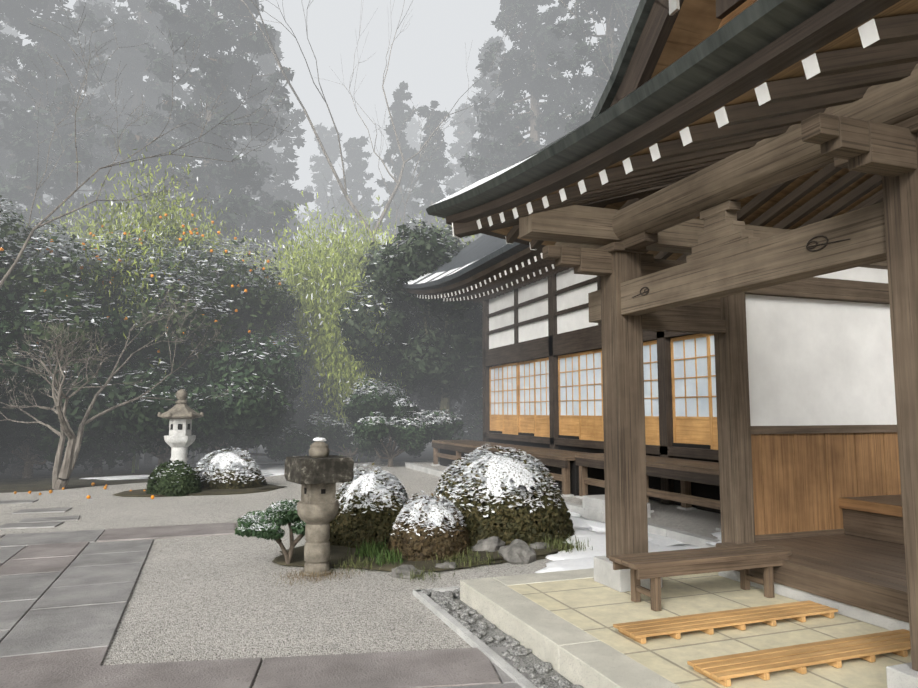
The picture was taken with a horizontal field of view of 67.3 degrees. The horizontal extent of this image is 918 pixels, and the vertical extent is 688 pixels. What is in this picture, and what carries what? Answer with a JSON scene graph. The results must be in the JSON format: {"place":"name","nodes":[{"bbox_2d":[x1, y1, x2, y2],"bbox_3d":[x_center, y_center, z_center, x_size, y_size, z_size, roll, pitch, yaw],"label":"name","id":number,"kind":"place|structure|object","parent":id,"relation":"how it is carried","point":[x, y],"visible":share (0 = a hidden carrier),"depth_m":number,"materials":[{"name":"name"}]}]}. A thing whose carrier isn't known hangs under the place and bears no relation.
{"place":"outdoors","nodes":[
{"label":"outdoors","id":0,"kind":"place"},
{"bbox_2d":[0,499,79,528],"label":"stepping stone path","id":1,"kind":"structure","parent":0,"point":[45,522],"depth_m":10.13,"materials":[{"name":"grey stone"}]},
{"bbox_2d":[0,539,153,687],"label":"path paving","id":2,"kind":"structure","parent":0,"point":[72,617],"depth_m":5.70,"materials":[{"name":"stone"}]},
{"bbox_2d":[0,214,280,498],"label":"citrus fruit","id":3,"kind":"object","parent":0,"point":[158,351],"visible":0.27,"depth_m":18.54,"materials":[{"name":"orange food"}]},
{"bbox_2d":[0,431,467,492],"bbox_3d":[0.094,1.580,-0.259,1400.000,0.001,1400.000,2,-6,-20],"label":"ground","id":4,"kind":"structure","parent":0,"point":[40,480],"depth_m":17.31,"materials":[{"name":"soil"}]},
{"bbox_2d":[0,335,16,384],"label":"shrub","id":5,"kind":"object","parent":4,"relation":"on","point":[2,336],"visible":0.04,"depth_m":15.82,"materials":[{"name":"green plant"}]},
{"bbox_2d":[0,22,25,209],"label":"cedar tree","id":6,"kind":"object","parent":4,"relation":"on","point":[7,29],"visible":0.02,"depth_m":65.75,"materials":[{"name":"grey plant"}]},
{"bbox_2d":[0,0,27,224],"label":"cedar tree","id":7,"kind":"object","parent":4,"relation":"on","point":[3,166],"visible":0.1,"depth_m":38.70,"materials":[{"name":"grey plant"}]},
{"bbox_2d":[20,149,52,204],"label":"cedar tree","id":8,"kind":"object","parent":4,"relation":"on","point":[45,195],"visible":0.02,"depth_m":69.76,"materials":[{"name":"grey plant"}]},
{"bbox_2d":[0,282,92,450],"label":"shrub","id":9,"kind":"object","parent":4,"relation":"on","point":[23,310],"visible":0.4,"depth_m":15.68,"materials":[{"name":"green plant"}]},
{"bbox_2d":[0,0,138,250],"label":"cedar tree","id":10,"kind":"object","parent":4,"relation":"on","point":[19,132],"visible":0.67,"depth_m":34.16,"materials":[{"name":"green plant"}]},
{"bbox_2d":[19,0,119,237],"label":"cedar tree","id":11,"kind":"object","parent":4,"relation":"on","point":[88,92],"visible":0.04,"depth_m":51.70,"materials":[{"name":"grey plant"}]},
{"bbox_2d":[0,311,153,477],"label":"shrub","id":12,"kind":"object","parent":4,"relation":"on","point":[45,446],"visible":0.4,"depth_m":16.23,"materials":[{"name":"green plant"}]},
{"bbox_2d":[0,195,156,474],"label":"citrus tree","id":13,"kind":"object","parent":4,"relation":"on","point":[12,244],"visible":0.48,"depth_m":16.64,"materials":[{"name":"green plant"}]},
{"bbox_2d":[11,451,151,475],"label":"grove tree trunks","id":14,"kind":"object","parent":4,"relation":"on","point":[15,471],"depth_m":18.95,"materials":[{"name":"grey plant"}]},
{"bbox_2d":[16,302,204,473],"bbox_3d":[-9.076,1.208,18.236,5.073,4.549,5.408,-3,-6,30],"label":"shrub","id":15,"kind":"object","parent":4,"relation":"on","point":[107,424],"visible":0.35,"depth_m":16.77,"materials":[{"name":"green plant"}]},
{"bbox_2d":[0,286,230,489],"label":"bare tree","id":16,"kind":"object","parent":4,"relation":"on","point":[61,476],"visible":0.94,"depth_m":14.58,"materials":[{"name":"brown plant"}]},
{"bbox_2d":[52,0,217,241],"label":"cedar tree","id":17,"kind":"object","parent":4,"relation":"on","point":[139,31],"visible":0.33,"depth_m":39.86,"materials":[{"name":"grey plant"}]},
{"bbox_2d":[0,217,282,468],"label":"citrus tree","id":18,"kind":"object","parent":4,"relation":"on","point":[65,288],"visible":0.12,"depth_m":17.22,"materials":[{"name":"green plant"}]},
{"bbox_2d":[0,0,291,287],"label":"bare tree","id":19,"kind":"object","parent":4,"relation":"on","point":[14,264],"visible":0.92,"depth_m":16.37,"materials":[{"name":"brown plant"}]},
{"bbox_2d":[21,161,334,448],"bbox_3d":[-13.242,-0.737,28.682,17.827,10.261,11.514,5,-7,-41],"label":"foliage","id":20,"kind":"object","parent":4,"relation":"on","point":[86,234],"depth_m":25.24,"materials":[{"name":"green plant"}]},
{"bbox_2d":[49,226,310,461],"bbox_3d":[-8.753,0.077,19.650,8.982,7.076,6.178,2,-6,-20],"label":"citrus tree","id":21,"kind":"object","parent":4,"relation":"on","point":[255,282],"visible":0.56,"depth_m":19.02,"materials":[{"name":"green plant"}]},
{"bbox_2d":[63,327,301,466],"bbox_3d":[-7.251,1.517,18.440,6.187,3.974,4.792,2,-6,-20],"label":"shrub","id":22,"kind":"object","parent":4,"relation":"on","point":[239,354],"visible":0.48,"depth_m":17.79,"materials":[{"name":"green plant"}]},
{"bbox_2d":[156,444,208,459],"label":"shrub","id":23,"kind":"object","parent":4,"relation":"on","point":[190,452],"depth_m":22.89,"materials":[{"name":"green plant"}]},
{"bbox_2d":[101,0,298,267],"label":"cedar tree","id":24,"kind":"object","parent":4,"relation":"on","point":[208,27],"visible":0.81,"depth_m":34.66,"materials":[{"name":"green plant"}]},
{"bbox_2d":[175,361,296,455],"bbox_3d":[-6.305,1.928,18.808,3.763,3.227,3.834,0,-6,-4],"label":"shrub","id":25,"kind":"object","parent":4,"relation":"on","point":[262,411],"visible":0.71,"depth_m":17.67,"materials":[{"name":"green plant"}]},
{"bbox_2d":[9,131,475,472],"bbox_3d":[-7.794,-0.701,25.323,17.750,10.064,16.800,2,-6,-20],"label":"bamboo grove","id":26,"kind":"object","parent":4,"relation":"on","point":[346,261],"visible":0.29,"depth_m":21.74,"materials":[{"name":"green plant"}]},
{"bbox_2d":[232,381,311,460],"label":"shrub","id":27,"kind":"object","parent":4,"relation":"on","point":[279,448],"visible":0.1,"depth_m":19.68,"materials":[{"name":"green plant"}]},
{"bbox_2d":[231,30,314,274],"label":"cedar tree","id":28,"kind":"object","parent":4,"relation":"on","point":[286,171],"visible":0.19,"depth_m":44.85,"materials":[{"name":"grey plant"}]},
{"bbox_2d":[255,138,302,250],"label":"cedar tree","id":29,"kind":"object","parent":4,"relation":"on","point":[277,149],"visible":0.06,"depth_m":83.14,"materials":[{"name":"grey plant"}]},
{"bbox_2d":[293,207,316,246],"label":"cedar tree","id":30,"kind":"object","parent":4,"relation":"on","point":[302,216],"visible":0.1,"depth_m":88.76,"materials":[{"name":"grey plant"}]},
{"bbox_2d":[188,238,431,464],"bbox_3d":[-5.739,0.665,23.670,8.940,8.551,9.436,2,-6,-20],"label":"bamboo plant","id":31,"kind":"object","parent":4,"relation":"on","point":[308,385],"visible":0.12,"depth_m":22.09,"materials":[{"name":"green plant"}]},
{"bbox_2d":[272,376,365,455],"bbox_3d":[-5.141,2.451,23.024,3.981,3.009,3.633,0,-6,4],"label":"understory bush","id":32,"kind":"object","parent":4,"relation":"on","point":[301,415],"visible":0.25,"depth_m":22.27,"materials":[{"name":"green plant"}]},
{"bbox_2d":[300,123,346,259],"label":"cedar tree","id":33,"kind":"object","parent":4,"relation":"on","point":[330,143],"visible":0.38,"depth_m":64.04,"materials":[{"name":"grey plant"}]},
{"bbox_2d":[303,411,392,459],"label":"camellia bush","id":34,"kind":"object","parent":4,"relation":"on","point":[332,431],"visible":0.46,"depth_m":21.01,"materials":[{"name":"green plant"}]},
{"bbox_2d":[321,136,381,269],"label":"cedar tree","id":35,"kind":"object","parent":4,"relation":"on","point":[355,172],"visible":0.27,"depth_m":56.46,"materials":[{"name":"grey plant"}]},
{"bbox_2d":[239,0,525,240],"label":"bare tree","id":36,"kind":"object","parent":4,"relation":"on","point":[351,204],"visible":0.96,"depth_m":30.53,"materials":[{"name":"brown plant"}]},
{"bbox_2d":[365,81,419,244],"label":"cedar tree","id":37,"kind":"object","parent":4,"relation":"on","point":[398,107],"visible":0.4,"depth_m":50.78,"materials":[{"name":"grey plant"}]},
{"bbox_2d":[322,100,467,247],"bbox_3d":[-5.556,-4.200,39.937,7.545,19.615,13.273,6,-8,-46],"label":"bare tree","id":38,"kind":"object","parent":4,"relation":"on","point":[394,172],"visible":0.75,"depth_m":38.40,"materials":[{"name":"grey plant"}]},
{"bbox_2d":[383,117,423,241],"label":"cedar tree","id":39,"kind":"object","parent":4,"relation":"on","point":[412,130],"visible":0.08,"depth_m":87.41,"materials":[{"name":"grey plant"}]},
{"bbox_2d":[335,217,482,461],"bbox_3d":[-0.810,-0.184,21.828,6.219,8.031,7.293,-3,-6,29],"label":"magnolia tree","id":40,"kind":"object","parent":4,"relation":"on","point":[436,350],"visible":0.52,"depth_m":20.30,"materials":[{"name":"green plant"}]},
{"bbox_2d":[385,372,465,415],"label":"understory bush","id":41,"kind":"object","parent":4,"relation":"on","point":[455,405],"depth_m":27.63,"materials":[{"name":"green plant"}]},
{"bbox_2d":[406,100,455,246],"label":"cedar tree","id":42,"kind":"object","parent":4,"relation":"on","point":[430,192],"visible":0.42,"depth_m":47.97,"materials":[{"name":"grey plant"}]},
{"bbox_2d":[401,377,482,440],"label":"understory bush","id":43,"kind":"object","parent":4,"relation":"on","point":[472,405],"visible":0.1,"depth_m":23.78,"materials":[{"name":"green plant"}]},
{"bbox_2d":[443,103,478,243],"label":"cedar tree","id":44,"kind":"object","parent":4,"relation":"on","point":[463,135],"visible":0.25,"depth_m":63.47,"materials":[{"name":"grey plant"}]},
{"bbox_2d":[460,36,514,242],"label":"cedar tree","id":45,"kind":"object","parent":4,"relation":"on","point":[484,83],"visible":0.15,"depth_m":53.48,"materials":[{"name":"grey plant"}]},
{"bbox_2d":[438,0,595,236],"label":"cedar tree","id":46,"kind":"object","parent":4,"relation":"on","point":[536,73],"visible":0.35,"depth_m":40.62,"materials":[{"name":"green plant"}]},
{"bbox_2d":[539,0,639,133],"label":"cedar tree","id":47,"kind":"object","parent":4,"relation":"on","point":[602,8],"visible":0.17,"depth_m":36.08,"materials":[{"name":"grey plant"}]},
{"bbox_2d":[561,0,628,101],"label":"bare tree","id":48,"kind":"object","parent":4,"relation":"on","point":[605,33],"visible":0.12,"depth_m":30.00,"materials":[{"name":"grey plant"}]},
{"bbox_2d":[0,460,552,687],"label":"gravel yard","id":49,"kind":"structure","parent":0,"point":[200,598],"depth_m":6.17,"materials":[{"name":"grey gravel"}]},
{"bbox_2d":[0,522,241,546],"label":"path paving","id":50,"kind":"structure","parent":49,"relation":"on","point":[126,534],"depth_m":8.88,"materials":[{"name":"grey stone"}]},
{"bbox_2d":[157,389,203,463],"bbox_3d":[-6.282,2.067,15.528,0.980,2.110,0.862,2,-6,-20],"label":"stone lantern","id":51,"kind":"object","parent":49,"relation":"on","point":[181,414],"visible":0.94,"depth_m":15.37,"materials":[{"name":"grey stone"}]},
{"bbox_2d":[113,484,284,496],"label":"shrub bed soil","id":52,"kind":"structure","parent":49,"relation":"on","point":[203,492],"depth_m":13.48,"materials":[{"name":"brown soil"}]},
{"bbox_2d":[146,460,201,496],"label":"shrub","id":53,"kind":"object","parent":52,"relation":"on","point":[176,478],"visible":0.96,"depth_m":13.20,"materials":[{"name":"green plant"}]},
{"bbox_2d":[194,446,266,488],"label":"shrub","id":54,"kind":"object","parent":52,"relation":"on","point":[237,468],"visible":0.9,"depth_m":14.09,"materials":[{"name":"white plant"}]},
{"bbox_2d":[284,437,353,576],"bbox_3d":[-1.407,1.605,6.888,0.542,1.345,0.521,3,-7,-32],"label":"stone lantern","id":55,"kind":"object","parent":49,"relation":"on","point":[318,473],"visible":1,"depth_m":6.75,"materials":[{"name":"grey stone"}]},
{"bbox_2d":[374,449,383,464],"bbox_3d":[-2.445,3.354,21.019,0.320,0.620,0.304,2,-6,-20],"label":"trunk","id":56,"kind":"object","parent":49,"relation":"on","point":[378,461],"visible":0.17,"depth_m":20.90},
{"bbox_2d":[80,459,721,572],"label":"snow patches","id":57,"kind":"object","parent":49,"relation":"on","point":[592,533],"visible":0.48,"depth_m":8.23,"materials":[{"name":"white snow"}]},
{"bbox_2d":[342,376,463,466],"bbox_3d":[-1.567,2.296,20.122,3.534,2.750,2.978,2,-6,-20],"label":"pine tree","id":58,"kind":"object","parent":49,"relation":"on","point":[380,414],"visible":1,"depth_m":19.73,"materials":[{"name":"green plant"}]},
{"bbox_2d":[272,531,573,571],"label":"shrub bed soil","id":59,"kind":"structure","parent":49,"relation":"on","point":[338,553],"depth_m":7.30,"materials":[{"name":"brown soil"}]},
{"bbox_2d":[235,499,305,563],"bbox_3d":[-1.878,1.968,7.175,0.889,0.690,0.549,4,-7,-33],"label":"pine tree","id":60,"kind":"object","parent":59,"relation":"on","point":[267,524],"visible":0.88,"depth_m":7.10,"materials":[{"name":"green plant"}]},
{"bbox_2d":[329,463,409,548],"bbox_3d":[-1.062,1.943,8.354,1.217,0.998,1.173,2,-6,-20],"label":"shrub","id":61,"kind":"object","parent":59,"relation":"on","point":[371,504],"visible":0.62,"depth_m":8.01,"materials":[{"name":"green plant"}]},
{"bbox_2d":[385,490,470,560],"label":"shrub","id":62,"kind":"object","parent":59,"relation":"on","point":[424,527],"visible":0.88,"depth_m":7.39,"materials":[{"name":"green plant"}]},
{"bbox_2d":[265,530,592,585],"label":"grass tufts","id":63,"kind":"object","parent":59,"relation":"on","point":[371,551],"depth_m":7.17,"materials":[{"name":"green plant"}]},
{"bbox_2d":[388,536,548,578],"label":"garden rocks","id":64,"kind":"object","parent":59,"relation":"on","point":[518,551],"visible":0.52,"depth_m":7.32,"materials":[{"name":"grey stone"}]},
{"bbox_2d":[433,443,574,546],"bbox_3d":[0.471,1.875,8.724,2.019,1.200,1.748,2,-6,-20],"label":"shrub","id":65,"kind":"object","parent":59,"relation":"on","point":[504,498],"visible":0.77,"depth_m":8.17,"materials":[{"name":"green plant"}]},
{"bbox_2d":[413,586,573,687],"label":"gravel drainage channel","id":66,"kind":"object","parent":49,"relation":"on","point":[474,641],"visible":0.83,"depth_m":4.74,"materials":[{"name":"stone"}]},
{"bbox_2d":[421,588,583,687],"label":"drain pebbles","id":67,"kind":"object","parent":66,"relation":"on","point":[445,599],"visible":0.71,"depth_m":4.74,"materials":[{"name":"grey gravel"}]},
{"bbox_2d":[405,462,720,547],"bbox_3d":[1.786,2.920,14.126,2.350,0.140,13.500,2,-6,-20],"label":"foundation base","id":68,"kind":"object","parent":49,"relation":"on","point":[697,527],"depth_m":9.57,"materials":[{"name":"stone"}]},
{"bbox_2d":[431,440,720,530],"bbox_3d":[1.492,2.507,13.899,1.565,0.816,11.500,2,-6,-20],"label":"veranda","id":69,"kind":"object","parent":68,"relation":"on","point":[577,474],"visible":0.48,"depth_m":11.81,"materials":[{"name":"brown wood"}]},
{"bbox_2d":[460,568,911,687],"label":"stone porch floor","id":70,"kind":"structure","parent":49,"relation":"on","point":[562,622],"depth_m":4.50,"materials":[{"name":"stone"}]},
{"bbox_2d":[609,543,791,610],"bbox_3d":[1.856,1.768,5.252,1.430,0.340,0.335,2,-6,-20],"label":"bench","id":71,"kind":"object","parent":70,"relation":"on","point":[654,567],"visible":0.94,"depth_m":5.16,"materials":[{"name":"brown wood"}]},
{"bbox_2d":[613,600,837,643],"bbox_3d":[1.809,1.849,4.607,1.650,0.054,0.256,2,-6,-20],"label":"duckboard","id":72,"kind":"object","parent":70,"relation":"on","point":[673,627],"visible":1,"depth_m":4.54,"materials":[{"name":"orange wood"}]},
{"bbox_2d":[542,64,917,687],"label":"porch frame","id":73,"kind":"object","parent":70,"relation":"on","point":[718,274],"visible":0.88,"depth_m":4.80,"materials":[{"name":"brown wood"}]},
{"bbox_2d":[426,0,917,269],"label":"porch roof","id":74,"kind":"structure","parent":73,"relation":"on","point":[693,87],"depth_m":4.05,"materials":[{"name":"brown wood"}]},
{"bbox_2d":[632,235,850,297],"bbox_3d":[1.756,-0.496,4.655,0.012,0.090,2.033,2,-6,-20],"label":"carved scrollwork","id":75,"kind":"object","parent":73,"relation":"attached to","point":[808,248],"visible":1,"depth_m":3.92,"materials":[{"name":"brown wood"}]},
{"bbox_2d":[687,629,910,686],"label":"duckboard","id":76,"kind":"object","parent":70,"relation":"on","point":[725,669],"visible":0.94,"depth_m":3.87,"materials":[{"name":"orange wood"}]},
{"bbox_2d":[716,494,909,630],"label":"entrance step platform","id":77,"kind":"structure","parent":70,"relation":"on","point":[857,570],"depth_m":5.27,"materials":[{"name":"wood"}]},
{"bbox_2d":[43,646,531,687],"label":"path paving","id":78,"kind":"structure","parent":0,"point":[459,668],"depth_m":4.15,"materials":[{"name":"grey stone"}]},
{"bbox_2d":[0,0,619,254],"label":"sky","id":79,"kind":"structure","parent":0,"point":[431,56],"materials":[{"name":"white"}]},
{"bbox_2d":[482,268,720,513],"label":"hall","id":80,"kind":"structure","parent":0,"point":[542,361],"depth_m":14.18,"materials":[{"name":"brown wood"}]},
{"bbox_2d":[395,234,568,306],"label":"hall roof","id":81,"kind":"structure","parent":80,"relation":"on","point":[484,267],"depth_m":15.16,"materials":[{"name":"grey metal"}]},
{"bbox_2d":[745,267,900,540],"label":"porch wall","id":82,"kind":"structure","parent":0,"point":[823,423],"depth_m":6.54,"materials":[{"name":"white paint"}]}
]}

